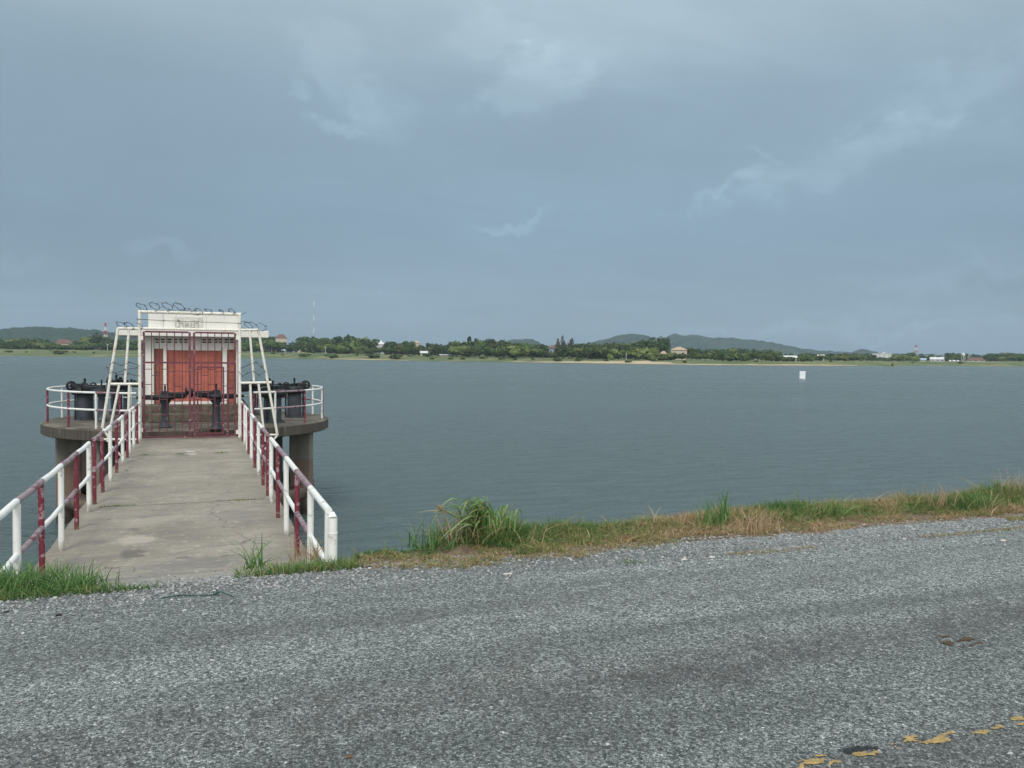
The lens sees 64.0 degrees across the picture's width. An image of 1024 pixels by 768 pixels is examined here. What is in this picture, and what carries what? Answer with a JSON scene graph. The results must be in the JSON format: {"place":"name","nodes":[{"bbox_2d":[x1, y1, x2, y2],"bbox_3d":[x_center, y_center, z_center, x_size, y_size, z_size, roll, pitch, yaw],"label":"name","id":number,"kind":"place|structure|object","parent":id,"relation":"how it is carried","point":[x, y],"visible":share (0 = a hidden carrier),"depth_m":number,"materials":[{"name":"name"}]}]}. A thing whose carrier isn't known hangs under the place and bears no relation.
{"place":"outdoors","nodes":[
{"label":"outdoors","id":0,"kind":"place"},
{"bbox_2d":[0,326,142,342],"bbox_3d":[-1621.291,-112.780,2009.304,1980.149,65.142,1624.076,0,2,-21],"label":"hills","id":1,"kind":"structure","parent":0,"point":[54,335],"depth_m":1797.74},
{"bbox_2d":[0,511,1023,767],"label":"road","id":2,"kind":"structure","parent":0,"point":[444,685],"depth_m":3.83,"materials":[{"name":"gravel"}]},
{"bbox_2d":[161,591,233,597],"bbox_3d":[-1.858,1.247,4.863,0.418,0.029,0.062,0,2,-5],"label":"green string","id":3,"kind":"object","parent":2,"relation":"on","point":[218,592],"visible":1,"depth_m":4.86,"materials":[{"name":"fabric"}]},
{"bbox_2d":[842,745,878,752],"bbox_3d":[1.296,1.355,3.045,0.153,0.001,0.047,0,2,-21],"label":"tar patch","id":4,"kind":"object","parent":2,"relation":"on","point":[851,749],"visible":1,"depth_m":3.04,"materials":[{"name":"asphalt"}]},
{"bbox_2d":[752,716,1023,767],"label":"road marking","id":5,"kind":"object","parent":2,"relation":"on","point":[940,738],"visible":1,"depth_m":3.11,"materials":[{"name":"yellow paint"}]},
{"bbox_2d":[937,635,982,647],"bbox_3d":[2.317,1.326,4.235,0.232,0.001,0.171,0,2,-21],"label":"mud patch","id":6,"kind":"object","parent":2,"relation":"on","point":[947,642],"visible":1,"depth_m":4.23,"materials":[{"name":"soil"}]},
{"bbox_2d":[0,356,1023,580],"bbox_3d":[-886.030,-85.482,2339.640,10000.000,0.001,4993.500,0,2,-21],"label":"water","id":7,"kind":"structure","parent":0,"point":[397,445],"depth_m":44.79,"materials":[{"name":"grey liquid"}]},
{"bbox_2d":[40,410,327,523],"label":"intake tower","id":8,"kind":"structure","parent":7,"relation":"in","point":[77,435],"depth_m":20.44,"materials":[{"name":"concrete"}]},
{"bbox_2d":[66,378,97,420],"bbox_3d":[-11.094,0.392,21.282,0.656,1.080,0.656,1,2,4],"label":"gate hoist","id":9,"kind":"object","parent":8,"relation":"on","point":[83,400],"visible":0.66,"depth_m":21.10,"materials":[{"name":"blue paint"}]},
{"bbox_2d":[80,380,123,421],"bbox_3d":[-10.441,0.421,20.936,1.139,1.060,0.540,1,2,9],"label":"gate hoist","id":10,"kind":"object","parent":8,"relation":"on","point":[98,388],"visible":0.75,"depth_m":20.87,"materials":[{"name":"blue paint"}]},
{"bbox_2d":[107,375,125,414],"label":"gate hoist","id":11,"kind":"object","parent":8,"relation":"on","point":[119,380],"visible":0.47,"depth_m":23.24,"materials":[{"name":"blue paint"}]},
{"bbox_2d":[106,377,132,409],"bbox_3d":[-11.465,0.281,24.399,1.139,1.080,0.540,1,2,-1],"label":"gate hoist","id":12,"kind":"object","parent":8,"relation":"on","point":[125,400],"visible":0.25,"depth_m":24.35,"materials":[{"name":"blue paint"}]},
{"bbox_2d":[136,385,198,427],"bbox_3d":[-8.140,0.529,19.368,1.359,1.000,0.540,0,2,-19],"label":"gate hoist","id":13,"kind":"object","parent":8,"relation":"on","point":[163,395],"visible":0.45,"depth_m":19.27,"materials":[{"name":"blue paint"}]},
{"bbox_2d":[46,383,323,429],"bbox_3d":[-8.672,0.506,22.259,6.890,0.876,6.682,0,2,-21],"label":"platform railing","id":14,"kind":"object","parent":8,"relation":"on","point":[119,410],"visible":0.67,"depth_m":20.18,"materials":[{"name":"metal"}]},
{"bbox_2d":[118,313,268,422],"bbox_3d":[-8.796,-0.494,22.758,3.678,2.819,3.900,0,2,-21],"label":"control hut","id":15,"kind":"object","parent":8,"relation":"on","point":[203,321],"visible":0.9,"depth_m":21.47,"materials":[{"name":"white paint"}]},
{"bbox_2d":[167,350,220,400],"bbox_3d":[-8.402,-0.184,21.718,1.364,1.411,0.065,0,2,-21],"label":"folding door","id":16,"kind":"structure","parent":15,"relation":"in","point":[207,356],"depth_m":21.67,"materials":[{"name":"red metal"}]},
{"bbox_2d":[185,384,243,429],"bbox_3d":[-6.880,0.525,18.989,1.289,1.060,0.540,0,2,-26],"label":"gate hoist","id":17,"kind":"object","parent":8,"relation":"on","point":[215,418],"visible":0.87,"depth_m":18.91,"materials":[{"name":"blue paint"}]},
{"bbox_2d":[241,378,270,413],"bbox_3d":[-7.566,0.320,23.867,1.066,1.120,0.537,-2,3,-51],"label":"gate hoist","id":18,"kind":"object","parent":8,"relation":"on","point":[254,387],"visible":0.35,"depth_m":23.85,"materials":[{"name":"blue paint"}]},
{"bbox_2d":[258,380,286,422],"bbox_3d":[-6.165,0.450,21.100,0.721,1.080,0.721,-1,2,-31],"label":"gate hoist","id":19,"kind":"object","parent":8,"relation":"on","point":[268,416],"visible":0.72,"depth_m":20.92,"materials":[{"name":"blue paint"}]},
{"bbox_2d":[283,378,309,417],"bbox_3d":[-6.072,0.380,22.874,0.624,1.100,0.631,2,3,40],"label":"gate hoist","id":20,"kind":"object","parent":8,"relation":"on","point":[292,398],"visible":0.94,"depth_m":22.73,"materials":[{"name":"blue paint"}]},
{"bbox_2d":[0,348,1023,366],"bbox_3d":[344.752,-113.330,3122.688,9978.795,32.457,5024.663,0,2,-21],"label":"shore","id":21,"kind":"structure","parent":0,"point":[119,353],"depth_m":636.89,"materials":[{"name":"green plant"}]},
{"bbox_2d":[31,343,47,348],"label":"shore tree","id":22,"kind":"object","parent":21,"relation":"on","point":[39,346],"visible":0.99,"depth_m":727.04,"materials":[{"name":"green plant"}]},
{"bbox_2d":[55,339,72,349],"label":"shore house","id":23,"kind":"structure","parent":21,"relation":"on","point":[63,341],"depth_m":794.76,"materials":[{"name":"pink paint"}]},
{"bbox_2d":[55,345,80,349],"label":"shore tree","id":24,"kind":"object","parent":21,"relation":"on","point":[67,347],"visible":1,"depth_m":725.67,"materials":[{"name":"green plant"}]},
{"bbox_2d":[88,332,101,342],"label":"shore tree","id":25,"kind":"object","parent":21,"relation":"on","point":[97,336],"visible":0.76,"depth_m":819.38,"materials":[{"name":"green plant"}]},
{"bbox_2d":[241,343,256,351],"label":"shore bush","id":26,"kind":"object","parent":21,"relation":"on","point":[245,346],"visible":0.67,"depth_m":752.99,"materials":[{"name":"green plant"}]},
{"bbox_2d":[253,341,267,351],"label":"shore tree","id":27,"kind":"object","parent":21,"relation":"on","point":[264,348],"visible":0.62,"depth_m":757.06,"materials":[{"name":"green plant"}]},
{"bbox_2d":[256,340,279,351],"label":"shore tree","id":28,"kind":"object","parent":21,"relation":"on","point":[268,344],"visible":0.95,"depth_m":751.54,"materials":[{"name":"green plant"}]},
{"bbox_2d":[275,334,286,351],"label":"shore house","id":29,"kind":"structure","parent":21,"relation":"on","point":[281,338],"depth_m":863.72,"materials":[{"name":"beige paint"}]},
{"bbox_2d":[301,344,314,352],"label":"shore bush","id":30,"kind":"object","parent":21,"relation":"on","point":[304,348],"visible":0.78,"depth_m":741.60,"materials":[{"name":"green plant"}]},
{"bbox_2d":[299,336,320,342],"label":"shore tree","id":31,"kind":"object","parent":21,"relation":"on","point":[312,338],"visible":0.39,"depth_m":790.47,"materials":[{"name":"green plant"}]},
{"bbox_2d":[311,342,325,352],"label":"shore tree","id":32,"kind":"object","parent":21,"relation":"on","point":[313,346],"visible":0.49,"depth_m":731.03,"materials":[{"name":"green plant"}]},
{"bbox_2d":[332,336,356,342],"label":"shore tree","id":33,"kind":"object","parent":21,"relation":"on","point":[342,340],"visible":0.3,"depth_m":745.46,"materials":[{"name":"green plant"}]},
{"bbox_2d":[335,341,361,353],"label":"shore bush","id":34,"kind":"object","parent":21,"relation":"on","point":[346,347],"visible":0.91,"depth_m":679.12,"materials":[{"name":"green plant"}]},
{"bbox_2d":[351,346,365,353],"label":"shore tree","id":35,"kind":"object","parent":21,"relation":"on","point":[359,350],"visible":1,"depth_m":671.14,"materials":[{"name":"green plant"}]},
{"bbox_2d":[360,338,379,353],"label":"shore tree","id":36,"kind":"object","parent":21,"relation":"on","point":[369,344],"visible":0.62,"depth_m":735.21,"materials":[{"name":"green plant"}]},
{"bbox_2d":[370,347,386,354],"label":"shore tree","id":37,"kind":"object","parent":21,"relation":"on","point":[378,349],"visible":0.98,"depth_m":663.58,"materials":[{"name":"green plant"}]},
{"bbox_2d":[383,341,395,354],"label":"shore tree","id":38,"kind":"object","parent":21,"relation":"on","point":[388,344],"visible":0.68,"depth_m":738.87,"materials":[{"name":"green plant"}]},
{"bbox_2d":[394,345,404,354],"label":"shore tree","id":39,"kind":"object","parent":21,"relation":"on","point":[399,348],"visible":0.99,"depth_m":654.21,"materials":[{"name":"green plant"}]},
{"bbox_2d":[400,341,415,346],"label":"shore tree","id":40,"kind":"object","parent":21,"relation":"on","point":[410,344],"visible":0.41,"depth_m":735.62,"materials":[{"name":"green plant"}]},
{"bbox_2d":[406,346,416,355],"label":"shore tree","id":41,"kind":"object","parent":21,"relation":"on","point":[412,349],"visible":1,"depth_m":626.53,"materials":[{"name":"green plant"}]},
{"bbox_2d":[416,345,425,355],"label":"shore tree","id":42,"kind":"object","parent":21,"relation":"on","point":[419,348],"visible":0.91,"depth_m":652.74,"materials":[{"name":"green plant"}]},
{"bbox_2d":[431,346,443,354],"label":"shore tree","id":43,"kind":"object","parent":21,"relation":"on","point":[437,349],"visible":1,"depth_m":614.75,"materials":[{"name":"green plant"}]},
{"bbox_2d":[447,345,475,356],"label":"shore tree","id":44,"kind":"object","parent":21,"relation":"on","point":[455,350],"visible":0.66,"depth_m":614.09,"materials":[{"name":"green plant"}]},
{"bbox_2d":[461,347,480,356],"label":"shore tree","id":45,"kind":"object","parent":21,"relation":"on","point":[471,350],"visible":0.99,"depth_m":601.89,"materials":[{"name":"green plant"}]},
{"bbox_2d":[467,344,491,356],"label":"shore tree","id":46,"kind":"object","parent":21,"relation":"on","point":[485,348],"visible":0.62,"depth_m":618.49,"materials":[{"name":"green plant"}]},
{"bbox_2d":[484,341,514,356],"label":"shore tree","id":47,"kind":"object","parent":21,"relation":"on","point":[490,344],"visible":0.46,"depth_m":691.32,"materials":[{"name":"green plant"}]},
{"bbox_2d":[492,347,510,357],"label":"shore tree","id":48,"kind":"object","parent":21,"relation":"on","point":[502,350],"visible":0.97,"depth_m":593.59,"materials":[{"name":"green plant"}]},
{"bbox_2d":[0,338,1017,360],"bbox_3d":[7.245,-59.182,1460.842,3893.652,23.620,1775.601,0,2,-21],"label":"wood","id":49,"kind":"object","parent":21,"relation":"on","point":[93,341],"visible":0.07,"depth_m":791.46,"materials":[{"name":"green plant"}]},
{"bbox_2d":[505,345,529,357],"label":"shore tree","id":50,"kind":"object","parent":21,"relation":"on","point":[516,351],"visible":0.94,"depth_m":588.94,"materials":[{"name":"green plant"}]},
{"bbox_2d":[554,336,574,358],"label":"shore tree","id":51,"kind":"object","parent":21,"relation":"on","point":[563,343],"visible":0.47,"depth_m":581.32,"materials":[{"name":"grey plant"}]},
{"bbox_2d":[561,347,573,358],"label":"shore tree","id":52,"kind":"object","parent":21,"relation":"on","point":[568,351],"visible":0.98,"depth_m":555.82,"materials":[{"name":"green plant"}]},
{"bbox_2d":[572,348,582,357],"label":"shore tree","id":53,"kind":"object","parent":21,"relation":"on","point":[576,351],"visible":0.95,"depth_m":551.91,"materials":[{"name":"green plant"}]},
{"bbox_2d":[573,342,600,358],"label":"shore tree","id":54,"kind":"object","parent":21,"relation":"on","point":[587,345],"visible":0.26,"depth_m":638.08,"materials":[{"name":"green plant"}]},
{"bbox_2d":[580,348,593,358],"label":"shore tree","id":55,"kind":"object","parent":21,"relation":"on","point":[587,352],"visible":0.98,"depth_m":546.80,"materials":[{"name":"green plant"}]},
{"bbox_2d":[586,347,608,358],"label":"shore bush","id":56,"kind":"object","parent":21,"relation":"on","point":[595,354],"visible":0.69,"depth_m":553.11,"materials":[{"name":"green plant"}]},
{"bbox_2d":[606,348,623,359],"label":"shore tree","id":57,"kind":"object","parent":21,"relation":"on","point":[610,356],"visible":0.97,"depth_m":544.37,"materials":[{"name":"green plant"}]},
{"bbox_2d":[627,347,659,359],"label":"shore tree","id":58,"kind":"object","parent":21,"relation":"on","point":[645,353],"visible":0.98,"depth_m":529.21,"materials":[{"name":"green plant"}]},
{"bbox_2d":[637,337,655,347],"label":"shore tree","id":59,"kind":"object","parent":21,"relation":"on","point":[641,343],"visible":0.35,"depth_m":630.38,"materials":[{"name":"green plant"}]},
{"bbox_2d":[645,340,667,352],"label":"shore tree","id":60,"kind":"object","parent":21,"relation":"on","point":[660,344],"visible":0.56,"depth_m":622.75,"materials":[{"name":"green plant"}]},
{"bbox_2d":[657,336,670,352],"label":"shore tree","id":61,"kind":"object","parent":21,"relation":"on","point":[667,340],"visible":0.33,"depth_m":648.89,"materials":[{"name":"green plant"}]},
{"bbox_2d":[671,347,686,359],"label":"shore building","id":62,"kind":"structure","parent":21,"relation":"on","point":[678,350],"depth_m":583.61,"materials":[{"name":"beige paint"}]},
{"bbox_2d":[706,351,723,360],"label":"shore bush","id":63,"kind":"object","parent":21,"relation":"on","point":[714,353],"visible":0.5,"depth_m":561.40,"materials":[{"name":"green plant"}]},
{"bbox_2d":[723,353,743,360],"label":"shore bush","id":64,"kind":"object","parent":21,"relation":"on","point":[732,356],"visible":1,"depth_m":523.88,"materials":[{"name":"green plant"}]},
{"bbox_2d":[745,352,768,360],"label":"shore tree","id":65,"kind":"object","parent":21,"relation":"on","point":[757,356],"visible":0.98,"depth_m":529.51,"materials":[{"name":"green plant"}]},
{"bbox_2d":[799,354,814,361],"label":"shore bush","id":66,"kind":"object","parent":21,"relation":"on","point":[809,358],"visible":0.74,"depth_m":569.72,"materials":[{"name":"green plant"}]},
{"bbox_2d":[837,354,848,360],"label":"shore tree","id":67,"kind":"object","parent":21,"relation":"on","point":[843,357],"visible":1,"depth_m":657.43,"materials":[{"name":"green plant"}]},
{"bbox_2d":[849,354,861,360],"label":"shore bush","id":68,"kind":"object","parent":21,"relation":"on","point":[852,357],"visible":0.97,"depth_m":696.06,"materials":[{"name":"green plant"}]},
{"bbox_2d":[872,352,891,357],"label":"office block","id":69,"kind":"structure","parent":21,"relation":"on","point":[885,355],"depth_m":899.50,"materials":[{"name":"white paint"}]},
{"bbox_2d":[930,357,944,360],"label":"shore shed","id":70,"kind":"structure","parent":21,"relation":"on","point":[937,359],"depth_m":788.36,"materials":[{"name":"white paint"}]},
{"bbox_2d":[944,355,960,360],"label":"shore bush","id":71,"kind":"object","parent":21,"relation":"on","point":[949,357],"visible":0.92,"depth_m":774.12,"materials":[{"name":"green plant"}]},
{"bbox_2d":[966,357,985,361],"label":"shore house","id":72,"kind":"structure","parent":21,"relation":"on","point":[973,359],"depth_m":762.77,"materials":[{"name":"white paint"}]},
{"bbox_2d":[0,0,1023,354],"label":"sky","id":73,"kind":"structure","parent":0,"point":[820,175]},
{"bbox_2d":[507,339,549,346],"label":"hills","id":74,"kind":"structure","parent":0,"point":[531,341],"depth_m":2829.50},
{"bbox_2d":[355,359,857,365],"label":"sand beach","id":75,"kind":"structure","parent":0,"point":[632,362],"depth_m":503.69,"materials":[{"name":"sand"}]},
{"bbox_2d":[589,334,679,350],"bbox_3d":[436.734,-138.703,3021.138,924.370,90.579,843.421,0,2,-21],"label":"hills","id":76,"kind":"structure","parent":0,"point":[626,338],"depth_m":2871.80,"materials":[{"name":"plant"}]},
{"bbox_2d":[349,501,1023,572],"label":"dam bank","id":77,"kind":"structure","parent":0,"point":[457,550],"depth_m":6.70,"materials":[{"name":"plant"}]},
{"bbox_2d":[0,554,116,601],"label":"grass tuft","id":78,"kind":"object","parent":77,"relation":"on","point":[7,586],"visible":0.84,"depth_m":5.09,"materials":[{"name":"plant"}]},
{"bbox_2d":[22,436,306,586],"bbox_3d":[-4.803,3.662,12.074,2.410,5.350,14.695,0,2,-21],"label":"footbridge","id":79,"kind":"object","parent":77,"relation":"on","point":[182,517],"visible":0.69,"depth_m":9.57,"materials":[{"name":"concrete"}]},
{"bbox_2d":[0,441,90,576],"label":"railing","id":80,"kind":"object","parent":79,"relation":"on","point":[14,507],"visible":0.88,"depth_m":7.18,"materials":[{"name":"metal"}]},
{"bbox_2d":[1,567,120,600],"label":"grass tuft","id":81,"kind":"object","parent":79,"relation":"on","point":[58,580],"visible":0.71,"depth_m":5.00,"materials":[{"name":"plant"}]},
{"bbox_2d":[91,411,128,504],"bbox_3d":[-6.222,1.068,12.798,0.061,0.955,5.011,0,2,-21],"label":"railing","id":82,"kind":"object","parent":79,"relation":"on","point":[108,456],"visible":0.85,"depth_m":12.28,"materials":[{"name":"metal"}]},
{"bbox_2d":[73,564,152,590],"bbox_3d":[-2.460,1.200,5.068,0.463,0.183,0.360,-1,3,-42],"label":"grass tuft","id":83,"kind":"object","parent":79,"relation":"on","point":[84,578],"visible":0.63,"depth_m":5.05,"materials":[{"name":"plant"}]},
{"bbox_2d":[128,402,140,454],"bbox_3d":[-7.736,0.914,16.804,0.060,0.955,2.681,0,2,-21],"label":"railing","id":84,"kind":"object","parent":79,"relation":"on","point":[137,406],"visible":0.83,"depth_m":16.51,"materials":[{"name":"metal"}]},
{"bbox_2d":[0,452,368,601],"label":"joint grass","id":85,"kind":"structure","parent":79,"relation":"on","point":[317,565],"depth_m":5.37,"materials":[{"name":"plant"}]},
{"bbox_2d":[101,310,278,456],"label":"security gate","id":86,"kind":"structure","parent":79,"relation":"on","point":[187,330],"depth_m":18.49,"materials":[{"name":"metal"}]},
{"bbox_2d":[136,301,194,311],"bbox_3d":[-7.702,-1.714,18.251,1.259,0.255,0.374,0,2,-21],"label":"barbed wire","id":87,"kind":"object","parent":86,"relation":"attached to","point":[163,306],"visible":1,"depth_m":18.26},
{"bbox_2d":[240,401,248,450],"bbox_3d":[-5.741,0.909,17.560,0.062,0.955,2.681,0,2,-21],"label":"railing","id":88,"kind":"object","parent":79,"relation":"on","point":[243,420],"visible":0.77,"depth_m":17.26,"materials":[{"name":"metal"}]},
{"bbox_2d":[247,410,269,495],"bbox_3d":[-4.225,1.063,13.554,0.060,0.955,5.011,0,2,-21],"label":"railing","id":89,"kind":"object","parent":79,"relation":"on","point":[252,443],"visible":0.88,"depth_m":13.04,"materials":[{"name":"metal"}]},
{"bbox_2d":[198,534,349,570],"bbox_3d":[-1.657,1.197,6.001,1.213,0.261,1.195,0,2,-12],"label":"grass tuft","id":90,"kind":"object","parent":79,"relation":"on","point":[260,560],"visible":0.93,"depth_m":5.93,"materials":[{"name":"plant"}]},
{"bbox_2d":[274,531,323,563],"bbox_3d":[-1.592,1.226,6.225,0.531,0.229,0.491,0,2,-27],"label":"grass tuft","id":91,"kind":"object","parent":79,"relation":"on","point":[316,555],"visible":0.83,"depth_m":6.21,"materials":[{"name":"plant"}]},
{"bbox_2d":[269,437,337,565],"bbox_3d":[-2.205,1.267,8.241,0.079,0.955,5.387,0,2,-21],"label":"railing","id":92,"kind":"object","parent":79,"relation":"on","point":[330,538],"visible":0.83,"depth_m":7.78,"materials":[{"name":"metal"}]},
{"bbox_2d":[382,515,489,552],"bbox_3d":[-0.576,1.092,6.163,0.923,0.256,0.618,0,2,-21],"label":"grass tuft","id":93,"kind":"object","parent":77,"relation":"on","point":[431,540],"visible":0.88,"depth_m":6.12,"materials":[{"name":"plant"}]},
{"bbox_2d":[435,504,464,528],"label":"weed stalk","id":94,"kind":"object","parent":77,"relation":"on","point":[441,510],"visible":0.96,"depth_m":6.20,"materials":[{"name":"brown plant"}]},
{"bbox_2d":[418,495,501,543],"bbox_3d":[-0.364,1.037,6.196,0.586,0.341,0.888,0,2,-21],"label":"grass tuft","id":95,"kind":"object","parent":77,"relation":"on","point":[480,517],"visible":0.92,"depth_m":6.22,"materials":[{"name":"plant"}]},
{"bbox_2d":[409,510,533,546],"bbox_3d":[-0.386,1.060,6.198,1.195,0.316,0.786,0,2,-21],"label":"grass tuft","id":96,"kind":"object","parent":77,"relation":"on","point":[460,534],"visible":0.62,"depth_m":6.18,"materials":[{"name":"plant"}]},
{"bbox_2d":[489,504,526,538],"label":"grass tuft","id":97,"kind":"object","parent":77,"relation":"on","point":[507,521],"visible":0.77,"depth_m":6.34,"materials":[{"name":"plant"}]},
{"bbox_2d":[693,495,733,528],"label":"grass tuft","id":98,"kind":"object","parent":77,"relation":"on","point":[707,514],"visible":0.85,"depth_m":6.94,"materials":[{"name":"plant"}]},
{"bbox_2d":[715,489,732,522],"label":"grass tuft","id":99,"kind":"object","parent":77,"relation":"on","point":[725,506],"visible":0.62,"depth_m":7.02,"materials":[{"name":"plant"}]},
{"bbox_2d":[717,508,792,535],"bbox_3d":[2.018,1.128,6.848,0.681,0.239,0.502,1,2,3],"label":"grass tuft","id":100,"kind":"object","parent":77,"relation":"on","point":[761,525],"visible":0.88,"depth_m":6.84,"materials":[{"name":"plant"}]},
{"bbox_2d":[815,493,864,516],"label":"grass tuft","id":101,"kind":"object","parent":77,"relation":"on","point":[835,509],"visible":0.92,"depth_m":7.39,"materials":[{"name":"plant"}]},
{"bbox_2d":[898,483,963,510],"bbox_3d":[4.064,1.099,7.880,0.624,0.245,0.492,-1,3,-43],"label":"grass tuft","id":102,"kind":"object","parent":77,"relation":"on","point":[941,500],"visible":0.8,"depth_m":7.87,"materials":[{"name":"plant"}]},
{"bbox_2d":[959,487,1000,505],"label":"grass tuft","id":103,"kind":"object","parent":77,"relation":"on","point":[980,497],"visible":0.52,"depth_m":8.03,"materials":[{"name":"plant"}]},
{"bbox_2d":[989,464,1023,492],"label":"grass tuft","id":104,"kind":"object","parent":77,"relation":"on","point":[1015,481],"visible":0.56,"depth_m":8.50,"materials":[{"name":"plant"}]},
{"bbox_2d":[352,472,1023,565],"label":"verge grass","id":105,"kind":"structure","parent":0,"point":[567,528],"depth_m":7.08,"materials":[{"name":"plant"}]},
{"bbox_2d":[660,333,981,355],"bbox_3d":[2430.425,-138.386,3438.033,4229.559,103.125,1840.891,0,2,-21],"label":"hills","id":106,"kind":"structure","parent":0,"point":[697,342],"depth_m":3117.23,"materials":[{"name":"plant"}]},
{"bbox_2d":[847,349,877,354],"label":"hills","id":107,"kind":"structure","parent":0,"point":[861,351],"depth_m":2924.47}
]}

